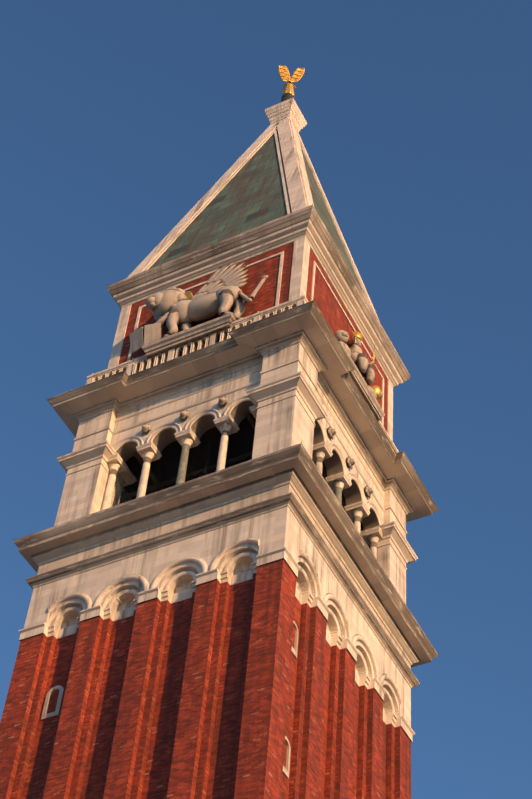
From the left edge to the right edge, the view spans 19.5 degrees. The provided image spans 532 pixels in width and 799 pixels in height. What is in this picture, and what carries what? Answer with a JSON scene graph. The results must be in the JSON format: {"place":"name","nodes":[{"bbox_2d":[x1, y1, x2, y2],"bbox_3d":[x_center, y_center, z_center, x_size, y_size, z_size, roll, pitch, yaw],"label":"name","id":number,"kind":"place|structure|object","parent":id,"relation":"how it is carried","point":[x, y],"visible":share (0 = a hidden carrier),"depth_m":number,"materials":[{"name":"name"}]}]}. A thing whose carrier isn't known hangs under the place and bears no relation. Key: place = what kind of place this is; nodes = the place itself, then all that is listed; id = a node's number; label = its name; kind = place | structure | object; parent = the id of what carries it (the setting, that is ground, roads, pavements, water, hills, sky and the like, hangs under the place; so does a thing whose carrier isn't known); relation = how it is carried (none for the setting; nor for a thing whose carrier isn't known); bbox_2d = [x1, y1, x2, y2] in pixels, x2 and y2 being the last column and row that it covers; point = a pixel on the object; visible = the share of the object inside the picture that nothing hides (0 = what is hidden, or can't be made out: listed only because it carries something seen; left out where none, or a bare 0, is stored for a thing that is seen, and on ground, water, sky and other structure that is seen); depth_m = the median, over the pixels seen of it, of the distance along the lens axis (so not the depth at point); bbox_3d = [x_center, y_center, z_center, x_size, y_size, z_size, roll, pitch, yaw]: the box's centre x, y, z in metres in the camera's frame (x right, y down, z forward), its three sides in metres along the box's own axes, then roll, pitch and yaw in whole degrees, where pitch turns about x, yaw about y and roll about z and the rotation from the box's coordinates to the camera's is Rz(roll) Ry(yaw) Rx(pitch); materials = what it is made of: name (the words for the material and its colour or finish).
{"place":"outdoors","nodes":[
{"label":"outdoors","id":0,"kind":"place"},
{"bbox_2d":[0,559,410,798],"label":"brick tower shaft","id":1,"kind":"object","parent":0,"point":[215,689],"visible":1,"depth_m":57.57,"materials":[{"name":"red brick"}]},
{"bbox_2d":[41,621,298,778],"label":"windows","id":2,"kind":"structure","parent":1,"relation":"attached to","point":[294,650],"depth_m":59.35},
{"bbox_2d":[18,506,414,741],"bbox_3d":[-1.827,11.219,65.384,12.260,2.900,12.260,-19,-54,20],"label":"arched frieze","id":3,"kind":"object","parent":1,"relation":"on","point":[236,553],"visible":0.6,"depth_m":62.37,"materials":[{"name":"beige stone"}]},
{"bbox_2d":[25,484,419,687],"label":"cornice molding","id":4,"kind":"structure","parent":3,"relation":"on","point":[188,527],"depth_m":63.70,"materials":[{"name":"beige stone"}]},
{"bbox_2d":[14,443,437,666],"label":"cornice","id":5,"kind":"structure","parent":4,"relation":"on","point":[295,468],"depth_m":64.62,"materials":[{"name":"beige stone"}]},
{"bbox_2d":[54,343,417,603],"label":"belfry wall","id":6,"kind":"structure","parent":1,"relation":"on","point":[281,390],"depth_m":70.37,"materials":[{"name":"stone"}]},
{"bbox_2d":[110,415,362,532],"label":"mesh screen","id":7,"kind":"object","parent":6,"relation":"attached to","point":[135,463],"visible":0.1,"depth_m":69.17,"materials":[{"name":"black metal"}]},
{"bbox_2d":[120,412,362,522],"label":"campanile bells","id":8,"kind":"object","parent":6,"relation":"on","point":[201,471],"visible":0.06,"depth_m":71.23,"materials":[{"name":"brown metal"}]},
{"bbox_2d":[101,405,382,558],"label":"columns","id":9,"kind":"structure","parent":6,"relation":"attached to","point":[188,439],"depth_m":69.44,"materials":[{"name":"beige stone"}]},
{"bbox_2d":[47,300,438,521],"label":"cornice","id":10,"kind":"structure","parent":6,"relation":"on","point":[306,327],"depth_m":72.15,"materials":[{"name":"beige stone"}]},
{"bbox_2d":[86,295,398,452],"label":"balustrade","id":11,"kind":"object","parent":10,"relation":"on","point":[136,365],"visible":0.19,"depth_m":73.78,"materials":[{"name":"beige stone"}]},
{"bbox_2d":[124,414,363,530],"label":"belfry interior","id":12,"kind":"object","parent":6,"relation":"in","point":[174,449],"visible":0.02,"depth_m":72.70,"materials":[{"name":"black"}]},
{"bbox_2d":[140,396,373,497],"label":"carved keystones","id":13,"kind":"object","parent":6,"relation":"attached to","point":[331,433],"visible":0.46,"depth_m":70.17,"materials":[{"name":"stone"}]},
{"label":"campanile","id":14,"kind":"object","parent":6,"relation":"on","visible":0},
{"bbox_2d":[129,262,267,357],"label":"lion of st mark","id":15,"kind":"object","parent":14,"relation":"attached to","point":[219,293],"visible":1,"depth_m":75.33,"materials":[{"name":"stone"}]},
{"bbox_2d":[118,242,387,430],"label":"brick attic wall","id":16,"kind":"structure","parent":14,"relation":"on","point":[264,298],"depth_m":77.17,"materials":[{"name":"red brick"}]},
{"bbox_2d":[107,237,392,440],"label":"attic wall trim","id":17,"kind":"structure","parent":16,"relation":"attached to","point":[299,270],"depth_m":77.33,"materials":[{"name":"beige stone"}]},
{"bbox_2d":[278,65,304,102],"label":"angel statue","id":18,"kind":"object","parent":14,"relation":"on","point":[289,85],"visible":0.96,"depth_m":103.87,"materials":[{"name":"gold metal"}]},
{"bbox_2d":[334,330,384,420],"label":"statue","id":19,"kind":"object","parent":14,"relation":"attached to","point":[362,374],"visible":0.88,"depth_m":75.75,"materials":[{"name":"stone"}]},
{"bbox_2d":[127,117,378,319],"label":"campanile spire stone hips","id":20,"kind":"object","parent":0,"point":[298,186],"visible":0.31,"depth_m":89.26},
{"bbox_2d":[149,123,362,291],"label":"spire roof","id":21,"kind":"structure","parent":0,"point":[249,195],"depth_m":86.01,"materials":[{"name":"green metal"}]},
{"bbox_2d":[265,98,306,132],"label":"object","id":22,"kind":"structure","parent":21,"relation":"on","point":[279,112],"depth_m":99.70,"materials":[{"name":"beige stone"}]},
{"bbox_2d":[107,205,409,386],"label":"upper cornice","id":23,"kind":"structure","parent":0,"point":[307,223],"depth_m":79.63,"materials":[{"name":"beige stone"}]},
{"bbox_2d":[0,0,531,798],"label":"sky","id":24,"kind":"structure","parent":0,"point":[117,117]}
]}

